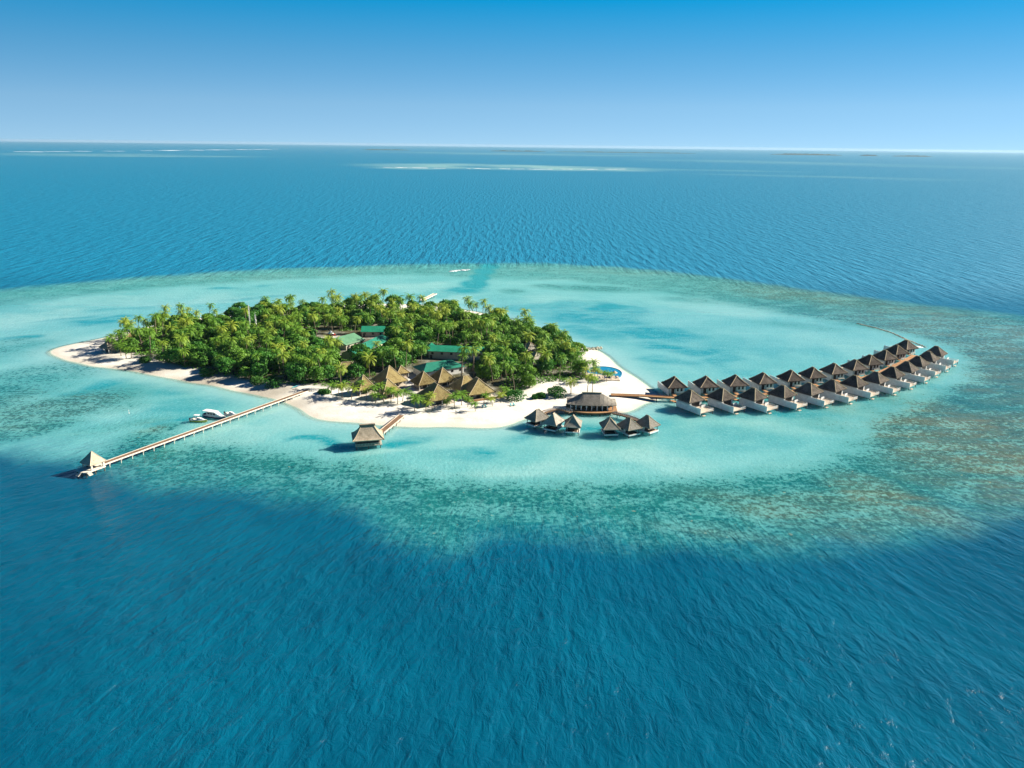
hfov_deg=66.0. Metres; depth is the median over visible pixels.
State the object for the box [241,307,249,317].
coconut palm
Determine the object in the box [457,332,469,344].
broadleaf tree
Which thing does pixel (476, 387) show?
thatched hut
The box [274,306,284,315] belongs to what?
coconut palm
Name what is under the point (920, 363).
water villa
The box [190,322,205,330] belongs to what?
broadleaf tree
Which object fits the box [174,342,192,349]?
broadleaf tree
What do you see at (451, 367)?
service building
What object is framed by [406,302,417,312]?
coconut palm
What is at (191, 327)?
coconut palm
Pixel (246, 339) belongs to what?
coconut palm
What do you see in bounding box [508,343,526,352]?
broadleaf tree
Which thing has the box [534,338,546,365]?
coconut palm
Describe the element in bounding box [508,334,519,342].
coconut palm
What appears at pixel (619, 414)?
boardwalk
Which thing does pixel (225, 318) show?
broadleaf tree
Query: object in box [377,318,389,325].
broadleaf tree
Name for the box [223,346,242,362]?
broadleaf tree
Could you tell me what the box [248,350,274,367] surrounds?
broadleaf tree
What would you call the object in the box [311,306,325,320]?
coconut palm
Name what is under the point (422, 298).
coconut palm
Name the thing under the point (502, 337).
broadleaf tree
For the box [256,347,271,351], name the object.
broadleaf tree
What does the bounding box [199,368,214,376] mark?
shrub
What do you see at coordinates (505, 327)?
coconut palm
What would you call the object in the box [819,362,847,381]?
water villa
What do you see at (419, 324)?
broadleaf tree
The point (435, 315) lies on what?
coconut palm
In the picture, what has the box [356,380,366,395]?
coconut palm
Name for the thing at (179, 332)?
coconut palm
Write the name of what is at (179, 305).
coconut palm
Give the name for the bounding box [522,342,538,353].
thatched hut
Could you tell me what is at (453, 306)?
coconut palm
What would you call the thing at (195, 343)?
broadleaf tree
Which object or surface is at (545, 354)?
coconut palm
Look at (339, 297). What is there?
coconut palm
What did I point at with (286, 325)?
coconut palm
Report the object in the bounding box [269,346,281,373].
coconut palm
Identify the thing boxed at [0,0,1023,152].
sky
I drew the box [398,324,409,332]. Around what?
broadleaf tree
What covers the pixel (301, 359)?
coconut palm
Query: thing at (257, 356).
coconut palm
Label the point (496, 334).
coconut palm
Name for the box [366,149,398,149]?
distant island
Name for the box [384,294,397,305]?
broadleaf tree
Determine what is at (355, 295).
coconut palm
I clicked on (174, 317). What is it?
broadleaf tree
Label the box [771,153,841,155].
distant island
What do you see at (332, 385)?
coconut palm
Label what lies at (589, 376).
coconut palm
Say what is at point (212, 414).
cabin cruiser
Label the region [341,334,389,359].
service building
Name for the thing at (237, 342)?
broadleaf tree
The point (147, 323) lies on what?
coconut palm
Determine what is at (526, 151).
distant island
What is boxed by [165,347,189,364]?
broadleaf tree
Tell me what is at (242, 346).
broadleaf tree
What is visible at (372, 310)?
broadleaf tree
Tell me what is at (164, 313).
coconut palm
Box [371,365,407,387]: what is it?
thatched hut
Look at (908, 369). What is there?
water villa
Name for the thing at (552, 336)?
broadleaf tree
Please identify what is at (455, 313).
broadleaf tree
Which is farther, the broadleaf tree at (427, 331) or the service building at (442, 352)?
the broadleaf tree at (427, 331)
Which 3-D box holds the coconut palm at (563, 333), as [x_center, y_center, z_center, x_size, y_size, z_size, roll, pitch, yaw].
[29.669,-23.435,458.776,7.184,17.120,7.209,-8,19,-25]
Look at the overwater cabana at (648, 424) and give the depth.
342.70 m
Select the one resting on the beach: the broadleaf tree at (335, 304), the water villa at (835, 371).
the broadleaf tree at (335, 304)
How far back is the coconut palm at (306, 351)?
425.30 m
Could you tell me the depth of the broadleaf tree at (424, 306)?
552.03 m
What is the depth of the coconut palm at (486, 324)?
474.56 m
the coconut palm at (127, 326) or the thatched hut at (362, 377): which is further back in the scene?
the coconut palm at (127, 326)
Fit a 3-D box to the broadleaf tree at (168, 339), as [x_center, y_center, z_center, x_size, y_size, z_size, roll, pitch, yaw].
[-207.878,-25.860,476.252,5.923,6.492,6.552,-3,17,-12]
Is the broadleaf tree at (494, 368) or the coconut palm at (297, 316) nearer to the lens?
the broadleaf tree at (494, 368)
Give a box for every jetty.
[104,389,310,466]
[380,414,404,434]
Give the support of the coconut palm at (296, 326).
on the beach
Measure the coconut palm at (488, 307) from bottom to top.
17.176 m
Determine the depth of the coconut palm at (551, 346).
438.34 m
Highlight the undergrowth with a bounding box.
[116,307,584,396]
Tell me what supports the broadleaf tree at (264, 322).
on the beach
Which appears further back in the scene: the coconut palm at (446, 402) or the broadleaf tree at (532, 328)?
the broadleaf tree at (532, 328)
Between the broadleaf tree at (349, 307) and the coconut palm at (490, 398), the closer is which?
the coconut palm at (490, 398)
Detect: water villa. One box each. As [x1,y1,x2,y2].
[657,376,687,395]
[670,389,713,416]
[688,375,719,394]
[705,387,745,414]
[717,374,748,394]
[733,387,777,414]
[743,372,776,391]
[766,384,807,410]
[769,369,804,388]
[793,382,833,408]
[798,366,826,385]
[817,379,857,404]
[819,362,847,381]
[839,374,878,399]
[840,359,868,376]
[847,354,883,373]
[861,371,900,394]
[862,349,897,368]
[873,344,908,360]
[880,366,916,389]
[883,339,918,355]
[895,361,930,383]
[908,355,940,377]
[919,351,950,372]
[923,346,958,366]
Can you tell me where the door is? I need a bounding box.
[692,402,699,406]
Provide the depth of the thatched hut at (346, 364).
419.22 m
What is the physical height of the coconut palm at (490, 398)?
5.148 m
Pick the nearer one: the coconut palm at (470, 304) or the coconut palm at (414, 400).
the coconut palm at (414, 400)
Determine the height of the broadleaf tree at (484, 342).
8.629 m
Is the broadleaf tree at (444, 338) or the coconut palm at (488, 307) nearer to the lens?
the broadleaf tree at (444, 338)
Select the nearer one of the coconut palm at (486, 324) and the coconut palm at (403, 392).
the coconut palm at (403, 392)
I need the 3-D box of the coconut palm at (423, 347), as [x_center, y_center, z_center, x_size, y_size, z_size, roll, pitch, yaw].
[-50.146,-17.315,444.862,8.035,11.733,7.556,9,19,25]
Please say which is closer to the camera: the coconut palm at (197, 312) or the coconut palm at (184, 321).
the coconut palm at (184, 321)
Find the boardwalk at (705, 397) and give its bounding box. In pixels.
[611,354,917,400]
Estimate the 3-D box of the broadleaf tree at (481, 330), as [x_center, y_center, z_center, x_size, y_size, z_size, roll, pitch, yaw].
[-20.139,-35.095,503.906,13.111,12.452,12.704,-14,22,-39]
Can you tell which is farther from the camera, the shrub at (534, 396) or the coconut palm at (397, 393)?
the shrub at (534, 396)
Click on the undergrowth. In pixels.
(331, 379)
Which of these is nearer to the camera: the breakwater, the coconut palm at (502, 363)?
the coconut palm at (502, 363)
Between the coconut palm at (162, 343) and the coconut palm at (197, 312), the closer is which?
the coconut palm at (162, 343)
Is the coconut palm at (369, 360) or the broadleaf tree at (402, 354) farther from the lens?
the broadleaf tree at (402, 354)
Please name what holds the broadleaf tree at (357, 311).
on the beach
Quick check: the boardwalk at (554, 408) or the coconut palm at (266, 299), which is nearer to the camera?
the boardwalk at (554, 408)
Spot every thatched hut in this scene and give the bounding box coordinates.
[99,341,119,353]
[336,361,358,376]
[351,375,375,395]
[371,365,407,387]
[375,378,402,399]
[395,365,409,377]
[410,371,436,390]
[416,382,455,407]
[430,367,457,387]
[448,375,471,397]
[461,377,501,402]
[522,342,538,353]
[527,351,540,364]
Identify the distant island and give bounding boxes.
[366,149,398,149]
[500,150,545,151]
[587,151,695,153]
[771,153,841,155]
[906,155,930,156]
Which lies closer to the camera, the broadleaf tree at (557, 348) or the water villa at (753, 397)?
the water villa at (753, 397)
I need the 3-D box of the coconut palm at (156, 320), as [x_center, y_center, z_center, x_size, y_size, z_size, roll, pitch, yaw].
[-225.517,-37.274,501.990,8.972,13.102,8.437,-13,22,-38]
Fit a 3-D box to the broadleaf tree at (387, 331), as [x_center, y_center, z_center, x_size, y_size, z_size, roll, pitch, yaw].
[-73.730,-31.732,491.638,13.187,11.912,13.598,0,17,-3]
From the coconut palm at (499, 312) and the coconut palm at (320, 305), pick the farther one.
the coconut palm at (320, 305)
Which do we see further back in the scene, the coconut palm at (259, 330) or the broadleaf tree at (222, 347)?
the coconut palm at (259, 330)
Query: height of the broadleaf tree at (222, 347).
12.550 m
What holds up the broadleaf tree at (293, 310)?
on the beach
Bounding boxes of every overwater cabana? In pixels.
[524,408,548,427]
[541,412,564,433]
[564,414,581,435]
[599,416,620,436]
[617,417,641,436]
[636,414,660,435]
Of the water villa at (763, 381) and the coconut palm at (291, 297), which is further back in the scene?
the coconut palm at (291, 297)
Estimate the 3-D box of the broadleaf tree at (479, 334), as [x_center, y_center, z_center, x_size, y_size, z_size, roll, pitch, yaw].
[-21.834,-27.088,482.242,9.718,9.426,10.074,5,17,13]
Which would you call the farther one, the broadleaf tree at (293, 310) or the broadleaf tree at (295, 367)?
the broadleaf tree at (293, 310)
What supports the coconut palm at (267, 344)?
on the beach
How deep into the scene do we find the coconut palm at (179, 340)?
435.43 m
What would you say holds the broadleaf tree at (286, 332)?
on the beach
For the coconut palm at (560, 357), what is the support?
on the beach
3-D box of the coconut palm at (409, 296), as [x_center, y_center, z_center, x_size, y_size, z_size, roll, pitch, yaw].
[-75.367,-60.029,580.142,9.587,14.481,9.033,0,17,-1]
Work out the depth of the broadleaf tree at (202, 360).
431.16 m
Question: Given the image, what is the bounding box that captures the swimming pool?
[586,366,621,380]
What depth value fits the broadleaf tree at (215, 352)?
434.09 m
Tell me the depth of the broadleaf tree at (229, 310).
544.05 m
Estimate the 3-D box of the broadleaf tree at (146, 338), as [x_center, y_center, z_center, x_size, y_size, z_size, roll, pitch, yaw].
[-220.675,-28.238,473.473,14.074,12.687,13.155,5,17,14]
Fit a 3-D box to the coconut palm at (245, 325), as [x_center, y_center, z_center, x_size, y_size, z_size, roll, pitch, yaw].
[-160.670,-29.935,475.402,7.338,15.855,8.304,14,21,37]
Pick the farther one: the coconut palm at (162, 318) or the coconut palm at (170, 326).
the coconut palm at (162, 318)
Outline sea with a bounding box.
[0,141,1023,767]
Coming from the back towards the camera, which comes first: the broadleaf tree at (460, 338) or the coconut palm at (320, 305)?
the coconut palm at (320, 305)
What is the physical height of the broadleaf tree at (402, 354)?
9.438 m
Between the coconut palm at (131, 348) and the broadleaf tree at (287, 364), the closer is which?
the broadleaf tree at (287, 364)
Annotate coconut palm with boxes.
[102,335,115,352]
[112,341,126,355]
[113,328,126,349]
[115,335,127,341]
[118,317,130,338]
[118,345,128,358]
[120,323,133,336]
[122,319,136,328]
[126,343,138,358]
[131,326,143,349]
[132,314,143,328]
[141,321,151,327]
[143,328,156,356]
[147,312,160,337]
[150,315,161,330]
[156,340,168,351]
[159,315,166,336]
[161,304,171,312]
[161,311,170,329]
[162,322,177,343]
[171,335,186,362]
[172,330,183,337]
[172,333,189,345]
[175,302,185,309]
[176,308,187,317]
[176,318,188,327]
[177,348,188,364]
[179,316,195,328]
[181,327,196,339]
[185,323,196,331]
[191,309,201,316]
[193,330,203,337]
[206,303,215,312]
[207,319,217,336]
[215,325,227,335]
[215,333,227,342]
[224,321,239,333]
[224,336,238,347]
[234,330,245,346]
[238,321,251,333]
[238,336,252,348]
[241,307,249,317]
[245,334,257,346]
[250,353,261,361]
[252,325,264,347]
[260,296,270,301]
[260,332,274,345]
[261,339,273,350]
[262,313,271,320]
[264,320,272,328]
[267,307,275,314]
[267,315,279,328]
[267,328,277,334]
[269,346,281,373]
[273,344,285,353]
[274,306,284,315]
[275,351,289,377]
[276,317,287,336]
[276,338,289,349]
[277,320,291,337]
[281,303,289,314]
[283,350,295,361]
[285,294,296,301]
[285,301,294,313]
[285,313,296,322]
[288,321,303,333]
[288,326,303,334]
[291,354,301,361]
[292,314,302,321]
[298,340,307,347]
[298,356,307,380]
[299,328,309,337]
[300,345,313,358]
[305,357,317,366]
[306,312,318,336]
[310,351,323,381]
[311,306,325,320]
[313,313,322,330]
[314,348,327,356]
[315,303,327,314]
[318,296,326,304]
[320,350,335,364]
[322,306,328,327]
[323,336,335,347]
[325,313,337,325]
[326,288,337,302]
[327,294,338,316]
[327,305,336,317]
[327,381,337,394]
[331,362,347,383]
[332,293,344,302]
[332,336,343,347]
[335,382,348,397]
[336,314,346,324]
[346,384,360,398]
[350,292,359,306]
[353,316,362,332]
[354,297,365,306]
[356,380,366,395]
[357,349,370,368]
[360,351,376,377]
[361,291,370,299]
[363,311,374,325]
[365,299,376,313]
[365,384,380,400]
[369,390,380,403]
[371,294,382,302]
[371,341,381,347]
[374,305,382,314]
[375,349,386,364]
[376,381,385,399]
[377,393,385,401]
[378,288,388,296]
[384,386,394,401]
[385,310,396,322]
[388,303,396,309]
[388,346,398,368]
[389,325,400,335]
[391,317,401,328]
[391,389,404,403]
[393,294,402,310]
[393,307,405,316]
[395,298,405,308]
[396,312,404,319]
[399,339,413,368]
[399,387,410,400]
[404,293,415,301]
[404,323,412,332]
[405,331,414,341]
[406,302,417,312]
[406,394,421,410]
[416,343,429,361]
[417,294,426,304]
[421,398,433,410]
[422,317,432,325]
[422,391,435,410]
[424,306,435,316]
[431,311,441,321]
[433,307,443,323]
[434,322,445,344]
[438,302,447,320]
[440,306,450,319]
[443,321,453,345]
[443,399,451,407]
[446,392,461,408]
[448,303,457,311]
[450,320,458,337]
[456,390,469,404]
[457,344,470,376]
[457,354,467,374]
[458,308,470,318]
[459,319,469,329]
[461,330,471,339]
[462,318,472,327]
[463,295,472,311]
[463,396,472,406]
[465,300,475,310]
[467,325,477,343]
[468,346,480,376]
[469,401,479,410]
[471,333,481,341]
[472,312,480,319]
[472,341,483,370]
[474,318,485,338]
[479,299,487,306]
[479,317,489,334]
[481,355,495,383]
[482,340,496,352]
[482,353,495,364]
[483,316,493,328]
[484,304,493,313]
[485,396,495,405]
[487,334,495,341]
[490,332,500,342]
[491,325,501,335]
[495,308,505,321]
[495,392,505,401]
[497,338,510,346]
[497,346,511,378]
[498,360,509,382]
[499,323,509,333]
[499,386,509,392]
[503,362,516,389]
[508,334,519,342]
[510,315,523,326]
[511,325,523,343]
[519,323,530,342]
[519,350,532,363]
[520,308,531,315]
[521,313,532,323]
[521,331,535,352]
[526,320,536,333]
[526,356,536,364]
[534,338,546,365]
[534,344,546,355]
[536,350,552,372]
[538,330,548,341]
[546,340,559,365]
[548,323,558,333]
[556,354,567,380]
[558,329,569,342]
[560,340,570,351]
[565,376,577,393]
[568,349,582,369]
[580,359,591,374]
[582,366,592,372]
[583,373,596,391]
[586,377,598,391]
[587,358,600,365]
[589,364,600,372]
[591,368,601,379]
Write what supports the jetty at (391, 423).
in the sea
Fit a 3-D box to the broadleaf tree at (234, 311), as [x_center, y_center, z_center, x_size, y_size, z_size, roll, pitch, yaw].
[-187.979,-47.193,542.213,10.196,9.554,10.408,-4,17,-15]
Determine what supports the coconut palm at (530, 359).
on the beach
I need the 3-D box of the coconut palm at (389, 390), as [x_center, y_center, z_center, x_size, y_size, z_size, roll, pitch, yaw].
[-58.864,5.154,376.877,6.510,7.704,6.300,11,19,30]
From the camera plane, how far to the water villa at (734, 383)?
398.56 m
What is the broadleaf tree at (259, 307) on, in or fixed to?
on the beach
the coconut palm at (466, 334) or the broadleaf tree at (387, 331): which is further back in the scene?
the broadleaf tree at (387, 331)
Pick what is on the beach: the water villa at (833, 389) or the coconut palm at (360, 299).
the coconut palm at (360, 299)
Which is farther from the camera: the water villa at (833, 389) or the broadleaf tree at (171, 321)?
the broadleaf tree at (171, 321)
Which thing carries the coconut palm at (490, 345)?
on the beach
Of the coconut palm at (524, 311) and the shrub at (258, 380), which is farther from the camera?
the coconut palm at (524, 311)
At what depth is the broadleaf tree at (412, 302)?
576.90 m
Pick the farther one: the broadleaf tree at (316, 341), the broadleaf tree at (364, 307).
the broadleaf tree at (364, 307)
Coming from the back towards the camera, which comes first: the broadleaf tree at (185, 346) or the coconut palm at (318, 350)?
the broadleaf tree at (185, 346)
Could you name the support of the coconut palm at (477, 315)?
on the beach
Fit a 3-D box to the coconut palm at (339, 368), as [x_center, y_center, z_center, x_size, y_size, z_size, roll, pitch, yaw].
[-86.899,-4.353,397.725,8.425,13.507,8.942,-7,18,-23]
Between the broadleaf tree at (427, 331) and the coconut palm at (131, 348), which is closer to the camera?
the coconut palm at (131, 348)
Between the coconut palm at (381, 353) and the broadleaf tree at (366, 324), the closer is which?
the coconut palm at (381, 353)
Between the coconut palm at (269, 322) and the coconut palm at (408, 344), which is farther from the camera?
the coconut palm at (269, 322)
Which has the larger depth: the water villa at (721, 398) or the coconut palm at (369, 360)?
the coconut palm at (369, 360)
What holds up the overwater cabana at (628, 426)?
on the sea
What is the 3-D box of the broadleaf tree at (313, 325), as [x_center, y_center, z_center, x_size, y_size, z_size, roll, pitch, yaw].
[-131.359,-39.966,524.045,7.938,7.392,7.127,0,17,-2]
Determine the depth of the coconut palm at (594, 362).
427.50 m
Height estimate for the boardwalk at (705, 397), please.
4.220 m
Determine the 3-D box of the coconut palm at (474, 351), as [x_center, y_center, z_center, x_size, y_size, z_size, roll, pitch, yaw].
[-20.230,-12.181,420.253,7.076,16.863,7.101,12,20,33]
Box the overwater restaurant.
[566,392,616,415]
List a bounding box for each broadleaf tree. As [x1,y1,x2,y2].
[122,337,139,348]
[131,327,158,342]
[141,339,154,350]
[147,321,163,331]
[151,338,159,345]
[159,348,175,360]
[162,336,172,345]
[163,319,176,328]
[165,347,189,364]
[168,328,186,340]
[170,314,181,322]
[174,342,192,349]
[182,345,199,361]
[184,315,202,325]
[186,335,196,341]
[186,350,202,363]
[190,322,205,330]
[191,341,204,346]
[193,345,213,359]
[194,337,206,343]
[197,355,209,365]
[201,316,212,327]
[203,326,212,336]
[206,317,222,324]
[207,349,219,362]
[209,327,217,337]
[211,355,225,367]
[215,342,240,352]
[215,357,235,373]
[216,315,232,320]
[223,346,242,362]
[225,307,239,317]
[228,349,249,367]
[230,317,247,323]
[230,324,248,336]
[231,302,249,308]
[231,309,242,314]
[235,310,254,320]
[236,339,252,346]
[239,366,251,377]
[240,343,251,349]
[242,348,255,364]
[244,329,262,342]
[248,311,260,321]
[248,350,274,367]
[250,303,265,313]
[250,362,268,376]
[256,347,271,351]
[259,310,277,321]
[260,318,271,327]
[263,304,273,308]
[264,353,276,369]
[265,336,285,349]
[271,357,287,370]
[273,328,283,336]
[282,330,293,337]
[283,361,298,374]
[284,306,299,314]
[285,333,309,346]
[285,361,306,382]
[287,347,311,361]
[288,342,305,349]
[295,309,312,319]
[298,311,310,327]
[301,359,321,373]
[303,327,317,338]
[306,344,322,357]
[308,338,327,346]
[308,366,326,381]
[309,318,319,326]
[314,347,340,365]
[321,364,335,379]
[322,344,340,352]
[327,301,343,312]
[328,318,336,327]
[335,315,350,327]
[344,304,357,315]
[346,362,365,378]
[347,343,369,361]
[348,308,363,322]
[351,313,367,325]
[351,351,375,365]
[358,300,369,310]
[361,317,373,325]
[365,307,379,314]
[371,311,382,321]
[371,346,396,369]
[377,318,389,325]
[383,324,403,338]
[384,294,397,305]
[384,351,401,364]
[385,302,400,311]
[386,337,404,349]
[391,330,405,337]
[392,357,405,367]
[395,316,414,326]
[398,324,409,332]
[398,350,411,363]
[400,345,417,358]
[406,300,418,308]
[406,312,421,323]
[408,307,427,321]
[410,332,428,342]
[410,339,429,358]
[412,321,430,330]
[414,326,436,341]
[419,318,434,329]
[420,304,434,315]
[433,327,446,336]
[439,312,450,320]
[439,334,451,344]
[440,317,454,322]
[445,300,459,305]
[445,325,459,337]
[449,337,460,345]
[451,310,463,321]
[454,320,467,333]
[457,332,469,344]
[459,312,474,324]
[464,328,477,334]
[469,332,482,344]
[471,321,488,332]
[475,364,488,378]
[479,352,493,364]
[480,340,491,346]
[480,363,502,380]
[481,331,490,341]
[481,346,495,355]
[489,333,507,342]
[490,312,507,325]
[493,345,507,352]
[493,354,515,371]
[498,329,512,334]
[506,322,517,334]
[507,335,518,345]
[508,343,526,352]
[509,352,519,359]
[512,331,525,342]
[513,358,521,371]
[514,364,536,380]
[515,323,534,332]
[516,352,524,362]
[522,374,535,385]
[529,328,550,343]
[534,334,553,346]
[536,357,555,370]
[541,326,559,334]
[549,351,566,366]
[550,332,557,343]
[554,333,573,343]
[554,340,571,352]
[558,343,580,363]
[569,360,587,374]
[572,342,588,357]
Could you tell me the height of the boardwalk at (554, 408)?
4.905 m
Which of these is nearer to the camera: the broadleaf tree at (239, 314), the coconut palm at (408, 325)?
the coconut palm at (408, 325)
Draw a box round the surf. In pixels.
[46,149,257,151]
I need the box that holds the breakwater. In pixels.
[856,323,924,346]
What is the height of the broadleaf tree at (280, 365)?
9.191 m
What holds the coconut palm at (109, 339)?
on the beach
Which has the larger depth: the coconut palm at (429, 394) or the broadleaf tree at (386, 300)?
the broadleaf tree at (386, 300)
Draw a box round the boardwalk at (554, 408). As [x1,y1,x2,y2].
[542,406,572,413]
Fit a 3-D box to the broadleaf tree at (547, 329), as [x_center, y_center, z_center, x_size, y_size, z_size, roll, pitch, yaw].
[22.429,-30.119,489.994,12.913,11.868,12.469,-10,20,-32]
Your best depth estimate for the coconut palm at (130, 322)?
486.78 m
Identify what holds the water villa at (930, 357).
in the sea
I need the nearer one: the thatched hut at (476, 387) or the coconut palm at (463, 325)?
the thatched hut at (476, 387)
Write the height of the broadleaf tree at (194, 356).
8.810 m
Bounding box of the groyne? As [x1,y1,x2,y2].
[588,346,601,349]
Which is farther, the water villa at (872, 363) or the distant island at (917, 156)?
the distant island at (917, 156)
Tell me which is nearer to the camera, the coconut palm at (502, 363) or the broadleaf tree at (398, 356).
the coconut palm at (502, 363)
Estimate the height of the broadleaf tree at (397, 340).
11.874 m
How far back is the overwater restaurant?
368.80 m
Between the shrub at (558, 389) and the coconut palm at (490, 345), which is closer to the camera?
the shrub at (558, 389)
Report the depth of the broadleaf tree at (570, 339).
474.59 m
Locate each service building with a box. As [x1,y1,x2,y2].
[331,333,364,349]
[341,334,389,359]
[361,326,385,336]
[412,360,464,375]
[428,345,484,359]
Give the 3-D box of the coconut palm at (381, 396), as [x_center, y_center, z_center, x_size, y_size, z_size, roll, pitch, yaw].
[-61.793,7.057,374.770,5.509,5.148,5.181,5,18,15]
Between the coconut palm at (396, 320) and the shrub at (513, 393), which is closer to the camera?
the shrub at (513, 393)
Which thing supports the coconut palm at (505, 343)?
on the beach
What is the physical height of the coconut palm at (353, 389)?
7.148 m
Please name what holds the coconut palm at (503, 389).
on the beach
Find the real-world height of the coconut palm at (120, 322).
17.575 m
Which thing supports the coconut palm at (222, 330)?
on the beach
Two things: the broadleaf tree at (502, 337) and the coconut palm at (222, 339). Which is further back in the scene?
the broadleaf tree at (502, 337)
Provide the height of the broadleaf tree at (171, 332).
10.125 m
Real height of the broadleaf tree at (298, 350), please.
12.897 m
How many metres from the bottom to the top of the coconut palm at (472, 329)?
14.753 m
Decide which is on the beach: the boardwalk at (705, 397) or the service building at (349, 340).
the service building at (349, 340)
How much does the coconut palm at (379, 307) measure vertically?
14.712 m
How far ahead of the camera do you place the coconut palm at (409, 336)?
465.35 m
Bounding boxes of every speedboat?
[189,414,206,422]
[224,411,234,415]
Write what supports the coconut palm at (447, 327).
on the beach
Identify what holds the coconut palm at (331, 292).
on the beach
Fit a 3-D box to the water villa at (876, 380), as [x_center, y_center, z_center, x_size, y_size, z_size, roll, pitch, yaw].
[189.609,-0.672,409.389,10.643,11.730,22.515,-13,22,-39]
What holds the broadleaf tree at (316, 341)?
on the beach
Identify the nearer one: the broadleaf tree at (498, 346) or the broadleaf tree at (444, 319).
the broadleaf tree at (498, 346)
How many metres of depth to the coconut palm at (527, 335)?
449.26 m
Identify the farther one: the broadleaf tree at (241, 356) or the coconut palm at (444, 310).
the coconut palm at (444, 310)
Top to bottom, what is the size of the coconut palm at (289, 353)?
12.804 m
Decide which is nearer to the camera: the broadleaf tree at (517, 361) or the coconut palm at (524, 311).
the broadleaf tree at (517, 361)
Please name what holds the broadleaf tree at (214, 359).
on the beach
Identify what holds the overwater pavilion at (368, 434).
in the sea
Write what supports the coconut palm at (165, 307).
on the beach
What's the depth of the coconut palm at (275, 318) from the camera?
498.40 m
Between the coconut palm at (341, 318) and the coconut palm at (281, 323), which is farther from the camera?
the coconut palm at (341, 318)
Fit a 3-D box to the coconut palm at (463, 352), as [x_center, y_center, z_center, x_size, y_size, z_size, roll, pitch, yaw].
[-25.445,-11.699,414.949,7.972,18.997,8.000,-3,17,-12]
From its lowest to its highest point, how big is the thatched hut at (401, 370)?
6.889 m
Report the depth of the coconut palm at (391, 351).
419.17 m
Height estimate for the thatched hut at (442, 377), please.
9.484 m
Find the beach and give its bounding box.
[47,303,662,428]
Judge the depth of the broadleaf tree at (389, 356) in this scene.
426.22 m
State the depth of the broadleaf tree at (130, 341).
460.62 m
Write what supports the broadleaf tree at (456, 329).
on the beach
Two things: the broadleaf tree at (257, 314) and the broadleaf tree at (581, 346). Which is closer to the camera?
the broadleaf tree at (581, 346)
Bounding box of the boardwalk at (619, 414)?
[612,410,639,420]
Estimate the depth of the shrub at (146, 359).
440.06 m
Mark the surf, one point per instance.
(166, 150)
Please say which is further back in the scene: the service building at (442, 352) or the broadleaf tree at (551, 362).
the service building at (442, 352)
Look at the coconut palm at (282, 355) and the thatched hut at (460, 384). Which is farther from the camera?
the coconut palm at (282, 355)
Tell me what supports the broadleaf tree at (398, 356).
on the beach
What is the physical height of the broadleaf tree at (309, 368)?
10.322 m
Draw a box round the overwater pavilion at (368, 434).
[351,423,383,449]
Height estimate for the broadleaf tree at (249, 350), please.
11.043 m
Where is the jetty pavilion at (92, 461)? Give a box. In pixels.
[75,451,105,477]
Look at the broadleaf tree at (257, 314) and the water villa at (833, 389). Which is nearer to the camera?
the water villa at (833, 389)
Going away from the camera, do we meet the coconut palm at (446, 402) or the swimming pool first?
the coconut palm at (446, 402)
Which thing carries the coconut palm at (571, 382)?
on the beach
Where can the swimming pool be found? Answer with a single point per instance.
(618, 374)
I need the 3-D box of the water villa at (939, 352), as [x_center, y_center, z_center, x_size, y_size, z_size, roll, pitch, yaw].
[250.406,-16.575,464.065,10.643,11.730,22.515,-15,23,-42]
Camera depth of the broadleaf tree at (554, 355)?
437.00 m
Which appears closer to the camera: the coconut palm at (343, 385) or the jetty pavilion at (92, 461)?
the jetty pavilion at (92, 461)
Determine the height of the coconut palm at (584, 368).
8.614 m
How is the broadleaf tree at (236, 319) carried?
on the beach
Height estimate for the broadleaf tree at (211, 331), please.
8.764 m
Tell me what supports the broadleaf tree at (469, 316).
on the beach
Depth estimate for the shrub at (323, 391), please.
387.81 m
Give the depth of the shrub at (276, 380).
398.71 m
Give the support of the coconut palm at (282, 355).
on the beach
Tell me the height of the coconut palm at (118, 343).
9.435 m
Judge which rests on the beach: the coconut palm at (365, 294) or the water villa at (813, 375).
the coconut palm at (365, 294)
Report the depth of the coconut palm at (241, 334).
445.18 m
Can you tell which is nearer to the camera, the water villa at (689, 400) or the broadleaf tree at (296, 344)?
the water villa at (689, 400)
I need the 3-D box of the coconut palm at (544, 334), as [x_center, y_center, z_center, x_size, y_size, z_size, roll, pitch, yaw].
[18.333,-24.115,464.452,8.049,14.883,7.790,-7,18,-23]
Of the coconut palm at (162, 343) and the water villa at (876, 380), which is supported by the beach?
the coconut palm at (162, 343)
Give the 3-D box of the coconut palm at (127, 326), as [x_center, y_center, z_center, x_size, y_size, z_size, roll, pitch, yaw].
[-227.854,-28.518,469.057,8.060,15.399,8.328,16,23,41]
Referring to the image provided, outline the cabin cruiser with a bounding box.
[202,409,225,419]
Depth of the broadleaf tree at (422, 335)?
472.89 m
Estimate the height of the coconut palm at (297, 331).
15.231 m
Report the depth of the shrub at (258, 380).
402.70 m
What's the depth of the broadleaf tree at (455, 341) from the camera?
476.76 m
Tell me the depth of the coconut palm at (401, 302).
547.06 m
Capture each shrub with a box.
[138,356,151,363]
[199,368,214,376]
[249,375,264,385]
[263,376,282,388]
[317,388,331,394]
[504,389,526,401]
[531,394,538,398]
[536,392,545,398]
[547,385,566,398]
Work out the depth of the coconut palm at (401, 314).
511.63 m
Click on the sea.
(836, 585)
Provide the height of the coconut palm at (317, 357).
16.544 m
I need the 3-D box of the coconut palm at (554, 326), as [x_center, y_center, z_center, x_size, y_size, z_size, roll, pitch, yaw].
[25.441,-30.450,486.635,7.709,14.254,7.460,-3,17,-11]
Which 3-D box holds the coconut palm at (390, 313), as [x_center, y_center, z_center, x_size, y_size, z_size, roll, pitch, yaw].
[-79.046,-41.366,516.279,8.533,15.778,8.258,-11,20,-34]
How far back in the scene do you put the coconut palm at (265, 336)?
448.94 m

